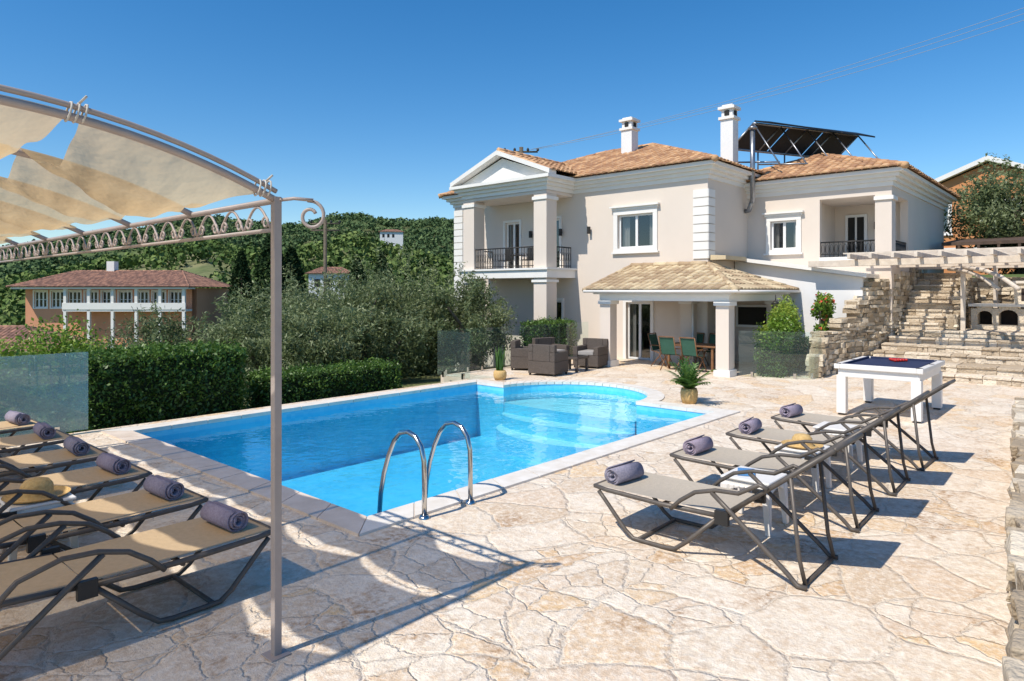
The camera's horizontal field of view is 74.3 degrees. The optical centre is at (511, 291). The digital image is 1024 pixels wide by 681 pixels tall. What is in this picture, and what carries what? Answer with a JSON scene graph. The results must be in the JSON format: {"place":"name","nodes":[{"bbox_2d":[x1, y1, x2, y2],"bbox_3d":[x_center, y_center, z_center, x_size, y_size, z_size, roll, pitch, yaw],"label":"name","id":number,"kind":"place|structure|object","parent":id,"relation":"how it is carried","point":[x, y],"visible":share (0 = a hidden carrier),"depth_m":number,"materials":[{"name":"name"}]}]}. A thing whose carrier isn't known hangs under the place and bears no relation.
{"place":"outdoors","nodes":[
{"label":"outdoors","id":0,"kind":"place"},
{"bbox_2d":[0,358,1023,680],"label":"terrace","id":1,"kind":"structure","parent":0,"point":[560,576],"depth_m":4.64,"materials":[{"name":"beige stone"}]},
{"bbox_2d":[0,418,40,456],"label":"sun lounger","id":2,"kind":"object","parent":1,"relation":"on","point":[10,425],"visible":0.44,"depth_m":8.12,"materials":[{"name":"beige fabric"}]},
{"bbox_2d":[5,410,30,424],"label":"rolled towel","id":3,"kind":"object","parent":2,"relation":"on","point":[17,418],"visible":1,"depth_m":8.21,"materials":[{"name":"purple fabric"}]},
{"bbox_2d":[0,429,74,482],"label":"sun lounger","id":4,"kind":"object","parent":1,"relation":"on","point":[24,439],"visible":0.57,"depth_m":7.36,"materials":[{"name":"beige fabric"}]},
{"bbox_2d":[33,422,55,438],"bbox_3d":[-5.219,1.550,7.543,0.155,0.152,0.392,0,0,-44],"label":"rolled towel","id":5,"kind":"object","parent":4,"relation":"on","point":[43,430],"visible":1,"depth_m":7.44,"materials":[{"name":"purple fabric"}]},
{"bbox_2d":[0,492,78,560],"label":"plastic side table","id":6,"kind":"object","parent":1,"relation":"on","point":[69,497],"visible":0.24,"depth_m":5.03,"materials":[{"name":"white plastic"}]},
{"bbox_2d":[1,477,70,503],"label":"straw hat","id":7,"kind":"object","parent":6,"relation":"on","point":[46,484],"visible":0.81,"depth_m":5.10,"materials":[{"name":"beige wicker"}]},
{"bbox_2d":[0,444,107,488],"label":"sun lounger","id":8,"kind":"object","parent":1,"relation":"on","point":[30,461],"visible":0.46,"depth_m":6.55,"materials":[{"name":"beige fabric"}]},
{"bbox_2d":[63,436,89,455],"bbox_3d":[-4.374,1.550,6.792,0.391,0.152,0.156,0,0,45],"label":"rolled towel","id":9,"kind":"object","parent":8,"relation":"on","point":[76,446],"visible":1,"depth_m":6.70,"materials":[{"name":"fabric"}]},
{"bbox_2d":[0,463,152,535],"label":"sun lounger","id":10,"kind":"object","parent":1,"relation":"on","point":[82,477],"visible":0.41,"depth_m":5.88,"materials":[{"name":"beige fabric"}]},
{"bbox_2d":[96,452,130,474],"bbox_3d":[-3.596,1.550,6.101,0.392,0.152,0.155,0,0,39],"label":"rolled towel","id":11,"kind":"object","parent":10,"relation":"on","point":[115,464],"visible":1,"depth_m":6.02,"materials":[{"name":"purple fabric"}]},
{"bbox_2d":[0,487,208,561],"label":"sun lounger","id":12,"kind":"object","parent":1,"relation":"on","point":[113,509],"visible":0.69,"depth_m":4.91,"materials":[{"name":"beige fabric"}]},
{"bbox_2d":[143,474,184,500],"bbox_3d":[-2.758,1.550,5.358,0.392,0.152,0.155,0,0,38],"label":"rolled towel","id":13,"kind":"object","parent":12,"relation":"on","point":[165,488],"visible":1,"depth_m":5.28,"materials":[{"name":"purple fabric"}]},
{"bbox_2d":[0,516,270,660],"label":"sun lounger","id":14,"kind":"object","parent":1,"relation":"on","point":[45,573],"visible":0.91,"depth_m":4.08,"materials":[{"name":"beige fabric"}]},
{"bbox_2d":[200,500,247,531],"bbox_3d":[-1.988,1.550,4.674,0.392,0.152,0.155,0,0,39],"label":"rolled towel","id":15,"kind":"object","parent":14,"relation":"on","point":[226,517],"visible":1,"depth_m":4.60,"materials":[{"name":"fabric"}]},
{"bbox_2d":[0,84,324,662],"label":"shade pergola","id":16,"kind":"object","parent":1,"relation":"on","point":[101,171],"visible":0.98,"depth_m":3.69,"materials":[{"name":"fabric"}]},
{"bbox_2d":[101,379,739,535],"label":"swimming pool","id":17,"kind":"structure","parent":1,"relation":"in","point":[334,452],"depth_m":11.95,"materials":[{"name":"liquid"}]},
{"bbox_2d":[377,421,475,519],"bbox_3d":[-0.811,2.099,6.370,0.715,1.703,0.674,0,0,42],"label":"pool ladder","id":18,"kind":"object","parent":1,"relation":"on","point":[426,471],"visible":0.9,"depth_m":6.34,"materials":[{"name":"silver metal"}]},
{"bbox_2d":[442,365,482,379],"bbox_3d":[0.662,1.460,17.872,1.118,1.080,6.168,0,0,42],"label":"glass fence","id":19,"kind":"object","parent":1,"relation":"on","point":[444,373],"visible":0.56,"depth_m":15.94,"materials":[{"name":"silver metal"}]},
{"bbox_2d":[493,346,507,379],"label":"potted snake plant","id":20,"kind":"object","parent":1,"relation":"on","point":[499,373],"visible":1,"depth_m":15.22,"materials":[{"name":"green plant"}]},
{"bbox_2d":[511,339,528,369],"bbox_3d":[0.384,1.630,17.378,0.720,0.740,0.720,0,0,12],"label":"wicker armchair","id":21,"kind":"object","parent":1,"relation":"on","point":[519,356],"visible":0.7,"depth_m":17.06,"materials":[{"name":"brown wicker"}]},
{"bbox_2d":[518,315,577,353],"bbox_3d":[1.096,1.535,20.104,1.116,1.703,2.067,0,0,42],"label":"clipped hedge","id":22,"kind":"object","parent":1,"relation":"on","point":[561,331],"visible":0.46,"depth_m":19.75,"materials":[{"name":"green plant"}]},
{"bbox_2d":[528,344,567,376],"bbox_3d":[0.875,1.630,16.273,0.720,0.740,0.720,0,0,32],"label":"wicker armchair","id":23,"kind":"object","parent":1,"relation":"on","point":[546,359],"visible":1,"depth_m":15.99,"materials":[{"name":"brown wicker"}]},
{"bbox_2d":[532,337,569,353],"bbox_3d":[1.044,1.630,18.196,0.720,0.740,0.720,0,0,-38],"label":"wicker armchair","id":24,"kind":"object","parent":1,"relation":"on","point":[549,341],"visible":0.23,"depth_m":18.27,"materials":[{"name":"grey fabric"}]},
{"bbox_2d":[568,354,588,372],"bbox_3d":[1.539,1.805,17.021,0.600,0.390,0.600,0,0,36],"label":"wicker coffee table","id":25,"kind":"object","parent":1,"relation":"on","point":[576,357],"visible":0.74,"depth_m":16.96,"materials":[{"name":"grey glass"}]},
{"bbox_2d":[573,338,607,368],"bbox_3d":[2.091,1.630,17.869,0.720,0.740,0.720,0,0,32],"label":"wicker armchair","id":26,"kind":"object","parent":1,"relation":"on","point":[595,350],"visible":0.88,"depth_m":17.70,"materials":[{"name":"brown wicker"}]},
{"bbox_2d":[647,333,674,366],"bbox_3d":[3.995,1.568,18.117,0.585,0.883,0.444,0,0,42],"label":"folding chair","id":27,"kind":"object","parent":1,"relation":"on","point":[653,340],"visible":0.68,"depth_m":18.18,"materials":[{"name":"green fabric"}]},
{"bbox_2d":[658,336,682,371],"bbox_3d":[4.040,1.568,17.127,0.444,0.883,0.585,0,0,42],"label":"folding chair","id":28,"kind":"object","parent":1,"relation":"on","point":[667,345],"visible":0.91,"depth_m":17.00,"materials":[{"name":"green fabric"}]},
{"bbox_2d":[664,357,715,403],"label":"potted palm","id":29,"kind":"object","parent":1,"relation":"on","point":[688,379],"visible":1,"depth_m":12.00,"materials":[{"name":"plant"}]},
{"bbox_2d":[667,342,715,371],"bbox_3d":[4.773,1.680,17.426,1.400,0.640,0.900,0,0,42],"label":"wooden dining table","id":30,"kind":"object","parent":1,"relation":"on","point":[709,345],"visible":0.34,"depth_m":16.97,"materials":[{"name":"brown wood"}]},
{"bbox_2d":[680,333,704,364],"bbox_3d":[4.873,1.568,18.288,0.444,0.883,0.585,0,0,44],"label":"folding chair","id":31,"kind":"object","parent":1,"relation":"on","point":[700,337],"visible":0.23,"depth_m":18.34,"materials":[{"name":"green fabric"}]},
{"bbox_2d":[679,337,706,372],"bbox_3d":[4.484,1.568,16.732,0.585,0.883,0.444,0,0,-43],"label":"folding chair","id":32,"kind":"object","parent":1,"relation":"on","point":[688,347],"visible":0.91,"depth_m":16.61,"materials":[{"name":"green fabric"}]},
{"bbox_2d":[700,333,715,367],"bbox_3d":[5.320,1.568,17.891,0.444,0.883,0.585,0,0,42],"label":"folding chair","id":33,"kind":"object","parent":1,"relation":"on","point":[712,338],"visible":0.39,"depth_m":18.10,"materials":[{"name":"green fabric"}]},
{"bbox_2d":[593,433,863,590],"bbox_3d":[1.611,1.510,5.276,1.920,0.977,0.736,0,0,41],"label":"sun lounger","id":34,"kind":"object","parent":1,"relation":"on","point":[724,504],"visible":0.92,"depth_m":5.16,"materials":[{"name":"grey fabric"}]},
{"bbox_2d":[604,459,643,484],"bbox_3d":[0.963,1.550,5.792,0.392,0.152,0.155,0,0,-44],"label":"rolled towel","id":35,"kind":"object","parent":34,"relation":"on","point":[622,472],"visible":1,"depth_m":5.71,"materials":[{"name":"purple fabric"}]},
{"bbox_2d":[720,466,788,536],"bbox_3d":[2.078,1.785,5.804,0.443,0.430,0.443,0,0,42],"label":"plastic side table","id":36,"kind":"object","parent":1,"relation":"on","point":[739,482],"visible":0.6,"depth_m":5.70,"materials":[{"name":"white plastic"}]},
{"bbox_2d":[738,467,754,475],"bbox_3d":[2.020,1.558,5.829,0.140,0.018,0.200,0,0,19],"label":"paperback book","id":37,"kind":"object","parent":36,"relation":"on","point":[739,469],"visible":0.46,"depth_m":5.88,"materials":[{"name":"blue paper"}]},
{"bbox_2d":[752,298,803,364],"bbox_3d":[6.428,1.098,16.300,1.155,1.912,1.854,0,0,42],"label":"green shrub","id":38,"kind":"object","parent":1,"relation":"on","point":[782,325],"visible":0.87,"depth_m":15.98,"materials":[{"name":"green plant"}]},
{"bbox_2d":[750,335,811,377],"bbox_3d":[6.828,1.610,16.735,0.946,1.108,2.790,0,0,42],"label":"clipped hedge","id":39,"kind":"object","parent":1,"relation":"on","point":[772,363],"visible":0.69,"depth_m":15.97,"materials":[{"name":"green plant"}]},
{"bbox_2d":[751,372,813,378],"bbox_3d":[6.361,1.460,15.595,2.044,1.080,0.729,0,0,-7],"label":"glass fence","id":40,"kind":"object","parent":1,"relation":"on","point":[794,375],"visible":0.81,"depth_m":15.41,"materials":[{"name":"silver metal"}]},
{"bbox_2d":[669,407,900,532],"bbox_3d":[2.504,1.510,6.353,1.920,0.977,0.736,0,0,40],"label":"sun lounger","id":41,"kind":"object","parent":1,"relation":"on","point":[773,460],"visible":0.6,"depth_m":6.30,"materials":[{"name":"grey fabric"}]},
{"bbox_2d":[683,435,712,454],"bbox_3d":[1.879,1.550,6.823,0.155,0.152,0.392,0,0,43],"label":"rolled towel","id":42,"kind":"object","parent":41,"relation":"on","point":[696,445],"visible":1,"depth_m":6.73,"materials":[{"name":"purple fabric"}]},
{"bbox_2d":[765,294,806,345],"bbox_3d":[6.984,0.985,17.055,0.974,1.842,1.392,0,0,42],"label":"green shrub","id":43,"kind":"object","parent":1,"relation":"on","point":[793,306],"visible":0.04,"depth_m":16.87,"materials":[{"name":"green plant"}]},
{"bbox_2d":[774,443,831,496],"bbox_3d":[2.943,1.785,6.855,0.443,0.430,0.443,0,0,42],"label":"plastic side table","id":44,"kind":"object","parent":1,"relation":"on","point":[814,471],"visible":0.35,"depth_m":6.74,"materials":[{"name":"white plastic"}]},
{"bbox_2d":[781,433,823,448],"bbox_3d":[2.943,1.505,6.855,0.400,0.120,0.400,0,0,42],"label":"straw hat","id":45,"kind":"object","parent":44,"relation":"on","point":[799,436],"visible":0.73,"depth_m":6.80,"materials":[{"name":"beige wicker"}]},
{"bbox_2d":[805,337,829,377],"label":"stone retaining wall","id":46,"kind":"structure","parent":1,"relation":"on","point":[816,362],"depth_m":15.74,"materials":[{"name":"stone"}]},
{"bbox_2d":[725,390,929,495],"bbox_3d":[3.375,1.510,7.345,1.920,0.977,0.736,0,0,40],"label":"sun lounger","id":47,"kind":"object","parent":1,"relation":"on","point":[781,434],"visible":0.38,"depth_m":7.28,"materials":[{"name":"grey fabric"}]},
{"bbox_2d":[738,416,761,433],"bbox_3d":[2.756,1.550,7.810,0.155,0.152,0.392,0,0,38],"label":"rolled towel","id":48,"kind":"object","parent":47,"relation":"on","point":[749,426],"visible":1,"depth_m":7.71,"materials":[{"name":"purple fabric"}]},
{"bbox_2d":[813,421,862,468],"bbox_3d":[3.796,1.785,7.890,0.443,0.430,0.443,0,0,42],"label":"plastic side table","id":49,"kind":"object","parent":1,"relation":"on","point":[837,427],"visible":0.27,"depth_m":7.85,"materials":[{"name":"white plastic"}]},
{"bbox_2d":[771,379,955,470],"bbox_3d":[4.249,1.510,8.286,1.920,0.977,0.736,0,0,43],"label":"sun lounger","id":50,"kind":"object","parent":1,"relation":"on","point":[811,417],"visible":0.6,"depth_m":8.05,"materials":[{"name":"beige fabric"}]},
{"bbox_2d":[779,403,802,417],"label":"rolled towel","id":51,"kind":"object","parent":50,"relation":"on","point":[789,410],"visible":1,"depth_m":8.72,"materials":[{"name":"purple fabric"}]},
{"bbox_2d":[834,356,944,423],"bbox_3d":[6.289,1.573,11.226,1.260,0.853,1.780,0,0,42],"label":"pool table","id":52,"kind":"object","parent":1,"relation":"on","point":[916,373],"visible":0.98,"depth_m":10.92,"materials":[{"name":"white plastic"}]},
{"bbox_2d":[1002,397,1023,680],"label":"stone garden wall","id":53,"kind":"structure","parent":1,"relation":"on","point":[1013,665],"depth_m":3.78,"materials":[{"name":"stone"}]},
{"bbox_2d":[0,0,1023,246],"label":"sky","id":54,"kind":"structure","parent":0,"point":[374,108],"materials":[{"name":"blue"}]},
{"bbox_2d":[2,218,1023,375],"bbox_3d":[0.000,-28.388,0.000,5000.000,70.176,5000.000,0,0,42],"label":"ground","id":55,"kind":"structure","parent":0,"point":[204,268],"depth_m":149.57,"materials":[{"name":"green plant"}]},
{"bbox_2d":[0,325,104,418],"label":"garden hut","id":56,"kind":"object","parent":55,"relation":"on","point":[8,331],"visible":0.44,"depth_m":33.48,"materials":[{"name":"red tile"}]},
{"bbox_2d":[32,324,188,411],"bbox_3d":[-11.338,3.220,19.716,4.754,4.440,4.502,0,0,42],"label":"olive tree","id":57,"kind":"object","parent":55,"relation":"on","point":[138,342],"visible":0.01,"depth_m":19.62,"materials":[{"name":"green plant"}]},
{"bbox_2d":[6,261,229,348],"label":"salmon house","id":58,"kind":"structure","parent":55,"relation":"on","point":[99,298],"depth_m":60.00,"materials":[{"name":"paint"}]},
{"bbox_2d":[75,300,223,349],"bbox_3d":[-12.666,3.078,24.131,5.364,5.517,5.420,0,0,6],"label":"olive tree","id":59,"kind":"object","parent":55,"relation":"on","point":[173,328],"visible":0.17,"depth_m":24.55,"materials":[{"name":"green plant"}]},
{"bbox_2d":[3,337,442,420],"bbox_3d":[-15.532,4.502,35.688,25.001,4.520,25.128,0,0,-17],"label":"olive grove","id":60,"kind":"object","parent":55,"relation":"on","point":[32,417],"depth_m":26.77,"materials":[{"name":"green plant"}]},
{"bbox_2d":[0,286,453,358],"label":"distant grove","id":61,"kind":"object","parent":55,"relation":"on","point":[14,319],"visible":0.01,"depth_m":73.38,"materials":[{"name":"green plant"}]},
{"bbox_2d":[0,231,454,316],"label":"hillside forest","id":62,"kind":"object","parent":55,"relation":"on","point":[357,243],"visible":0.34,"depth_m":150.42,"materials":[{"name":"green plant"}]},
{"bbox_2d":[0,211,454,278],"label":"forest","id":63,"kind":"object","parent":55,"relation":"on","point":[419,236],"visible":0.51,"depth_m":422.71,"materials":[{"name":"green plant"}]},
{"bbox_2d":[225,250,253,327],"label":"cypress tree","id":64,"kind":"object","parent":55,"relation":"on","point":[241,269],"visible":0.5,"depth_m":63.92,"materials":[{"name":"green plant"}]},
{"bbox_2d":[0,365,510,437],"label":"garden bed","id":65,"kind":"object","parent":55,"relation":"on","point":[427,380],"visible":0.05,"depth_m":17.19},
{"bbox_2d":[0,335,56,436],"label":"flowering shrub","id":66,"kind":"object","parent":65,"relation":"on","point":[7,399],"visible":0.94,"depth_m":10.49,"materials":[{"name":"green plant"}]},
{"bbox_2d":[4,309,134,422],"bbox_3d":[-7.884,1.460,11.958,1.580,2.291,2.213,0,0,42],"label":"flowering shrub","id":67,"kind":"object","parent":65,"relation":"on","point":[56,348],"visible":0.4,"depth_m":11.79,"materials":[{"name":"green plant"}]},
{"bbox_2d":[53,336,253,432],"bbox_3d":[-5.945,1.564,11.335,1.661,1.597,2.804,0,0,42],"label":"clipped hedge","id":68,"kind":"object","parent":65,"relation":"on","point":[118,386],"visible":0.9,"depth_m":10.74,"materials":[{"name":"green plant"}]},
{"bbox_2d":[176,291,327,397],"bbox_3d":[-7.004,2.412,19.056,4.908,4.875,4.873,0,0,42],"label":"olive tree","id":69,"kind":"object","parent":65,"relation":"on","point":[246,329],"visible":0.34,"depth_m":18.36,"materials":[{"name":"green plant"}]},
{"bbox_2d":[243,295,374,370],"bbox_3d":[-4.528,1.492,15.581,2.728,2.866,3.109,0,0,42],"label":"olive tree","id":70,"kind":"object","parent":65,"relation":"on","point":[321,350],"visible":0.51,"depth_m":15.03,"materials":[{"name":"green plant"}]},
{"bbox_2d":[244,354,402,408],"bbox_3d":[-3.772,1.882,13.849,1.275,1.002,3.421,0,0,42],"label":"clipped hedge","id":71,"kind":"object","parent":65,"relation":"on","point":[315,382],"visible":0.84,"depth_m":13.43,"materials":[{"name":"green plant"}]},
{"bbox_2d":[283,269,450,381],"bbox_3d":[-3.672,1.223,17.346,4.284,3.644,3.572,0,0,-26],"label":"olive tree","id":72,"kind":"object","parent":65,"relation":"on","point":[407,334],"visible":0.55,"depth_m":16.74,"materials":[{"name":"green plant"}]},
{"bbox_2d":[310,245,498,377],"bbox_3d":[-3.275,1.517,20.782,5.487,5.908,6.158,0,0,-22],"label":"olive tree","id":73,"kind":"object","parent":65,"relation":"on","point":[398,300],"visible":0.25,"depth_m":19.64,"materials":[{"name":"green plant"}]},
{"bbox_2d":[400,270,517,372],"bbox_3d":[-1.478,1.126,18.723,3.240,3.457,2.785,0,0,17],"label":"olive tree","id":74,"kind":"object","parent":65,"relation":"on","point":[466,346],"visible":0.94,"depth_m":18.45,"materials":[{"name":"green plant"}]},
{"bbox_2d":[446,290,517,370],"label":"olive tree","id":75,"kind":"object","parent":65,"relation":"on","point":[498,334],"visible":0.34,"depth_m":20.46,"materials":[{"name":"green plant"}]},
{"bbox_2d":[250,233,292,341],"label":"cypress tree","id":76,"kind":"object","parent":55,"relation":"on","point":[265,255],"visible":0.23,"depth_m":53.22,"materials":[{"name":"green plant"}]},
{"bbox_2d":[215,262,355,372],"bbox_3d":[-7.586,2.194,23.561,6.170,6.465,6.457,0,0,-15],"label":"olive tree","id":77,"kind":"object","parent":55,"relation":"on","point":[260,308],"visible":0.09,"depth_m":22.56,"materials":[{"name":"green plant"}]},
{"bbox_2d":[282,245,308,296],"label":"cypress tree","id":78,"kind":"object","parent":55,"relation":"on","point":[291,253],"visible":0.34,"depth_m":55.25,"materials":[{"name":"green plant"}]},
{"bbox_2d":[310,220,340,302],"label":"utility pole","id":79,"kind":"object","parent":55,"relation":"on","point":[325,224],"visible":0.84,"depth_m":49.91,"materials":[{"name":"brown wood"}]},
{"bbox_2d":[305,267,349,298],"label":"village house","id":80,"kind":"structure","parent":55,"relation":"on","point":[317,273],"depth_m":99.34,"materials":[{"name":"white paint"}]},
{"bbox_2d":[345,256,368,299],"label":"cypress tree","id":81,"kind":"object","parent":55,"relation":"on","point":[359,271],"visible":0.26,"depth_m":66.71,"materials":[{"name":"green plant"}]},
{"bbox_2d":[371,251,388,282],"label":"cypress tree","id":82,"kind":"object","parent":55,"relation":"on","point":[377,264],"visible":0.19,"depth_m":73.86,"materials":[{"name":"green plant"}]},
{"bbox_2d":[382,267,396,296],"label":"cypress tree","id":83,"kind":"object","parent":55,"relation":"on","point":[390,272],"visible":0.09,"depth_m":68.45,"materials":[{"name":"green plant"}]},
{"bbox_2d":[379,229,403,248],"bbox_3d":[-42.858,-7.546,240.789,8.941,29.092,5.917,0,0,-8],"label":"village house","id":84,"kind":"structure","parent":55,"relation":"on","point":[395,236],"depth_m":238.46,"materials":[{"name":"white paint"}]},
{"bbox_2d":[504,147,538,152],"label":"utility pole","id":85,"kind":"object","parent":55,"relation":"on","point":[522,151],"visible":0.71,"depth_m":43.54,"materials":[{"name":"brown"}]},
{"bbox_2d":[531,8,1023,149],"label":"power lines","id":86,"kind":"object","parent":85,"relation":"attached to","point":[802,79],"visible":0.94,"depth_m":36.79,"materials":[{"name":"black metal"}]},
{"bbox_2d":[438,103,961,376],"bbox_3d":[5.737,-0.510,23.445,14.819,11.020,13.091,0,0,42],"label":"villa","id":87,"kind":"object","parent":55,"relation":"on","point":[627,246],"visible":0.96,"depth_m":19.95,"materials":[{"name":"paint"}]},
{"bbox_2d":[461,202,866,364],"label":"windows and doors","id":88,"kind":"structure","parent":87,"relation":"in","point":[638,233],"depth_m":20.14,"materials":[{"name":"white glass"}]},
{"bbox_2d":[771,295,779,312],"bbox_3d":[6.547,0.335,16.787,0.191,0.510,0.220,0,0,42],"label":"porch lantern","id":89,"kind":"object","parent":87,"relation":"attached to","point":[776,302],"visible":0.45,"depth_m":16.75,"materials":[{"name":"black metal"}]},
{"bbox_2d":[873,273,1023,386],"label":"stone steps","id":90,"kind":"structure","parent":55,"relation":"on","point":[983,356],"depth_m":16.70,"materials":[{"name":"beige stone"}]},
{"bbox_2d":[808,247,1023,330],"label":"wooden pergola","id":91,"kind":"object","parent":90,"relation":"on","point":[963,262],"visible":0.97,"depth_m":16.49,"materials":[{"name":"white wood"}]},
{"bbox_2d":[968,281,1023,330],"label":"stone barbecue","id":92,"kind":"object","parent":90,"relation":"on","point":[1001,317],"visible":0.98,"depth_m":17.65,"materials":[{"name":"beige stone"}]},
{"bbox_2d":[934,156,1023,274],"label":"orange house","id":93,"kind":"structure","parent":55,"relation":"on","point":[953,179],"depth_m":32.26,"materials":[{"name":"clear paint"}]},
{"bbox_2d":[942,236,1023,272],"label":"timber shelter","id":94,"kind":"object","parent":55,"relation":"on","point":[978,242],"visible":0.38,"depth_m":20.83,"materials":[{"name":"brown wood"}]},
{"bbox_2d":[943,152,1023,274],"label":"olive tree","id":95,"kind":"object","parent":55,"relation":"on","point":[994,212],"visible":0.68,"depth_m":23.05,"materials":[{"name":"green plant"}]},
{"bbox_2d":[809,274,901,374],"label":"stone retaining wall","id":96,"kind":"structure","parent":0,"point":[862,328],"depth_m":17.19,"materials":[{"name":"beige stone"}]},
{"bbox_2d":[810,290,835,334],"bbox_3d":[7.846,0.708,16.958,1.023,1.496,0.509,0,0,-34],"label":"flowering shrub","id":97,"kind":"object","parent":96,"relation":"on","point":[823,309],"visible":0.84,"depth_m":16.80,"materials":[{"name":"green plant"}]},
{"bbox_2d":[899,268,927,320],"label":"stone retaining wall","id":98,"kind":"structure","parent":0,"point":[908,279],"depth_m":19.02,"materials":[{"name":"beige stone"}]},
{"bbox_2d":[945,274,974,330],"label":"stone stair wall","id":99,"kind":"structure","parent":0,"point":[952,322],"depth_m":18.18,"materials":[{"name":"beige stone"}]},
{"bbox_2d":[972,277,1023,307],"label":"stone back wall","id":100,"kind":"structure","parent":0,"point":[983,292],"depth_m":18.99,"materials":[{"name":"beige stone"}]}
]}

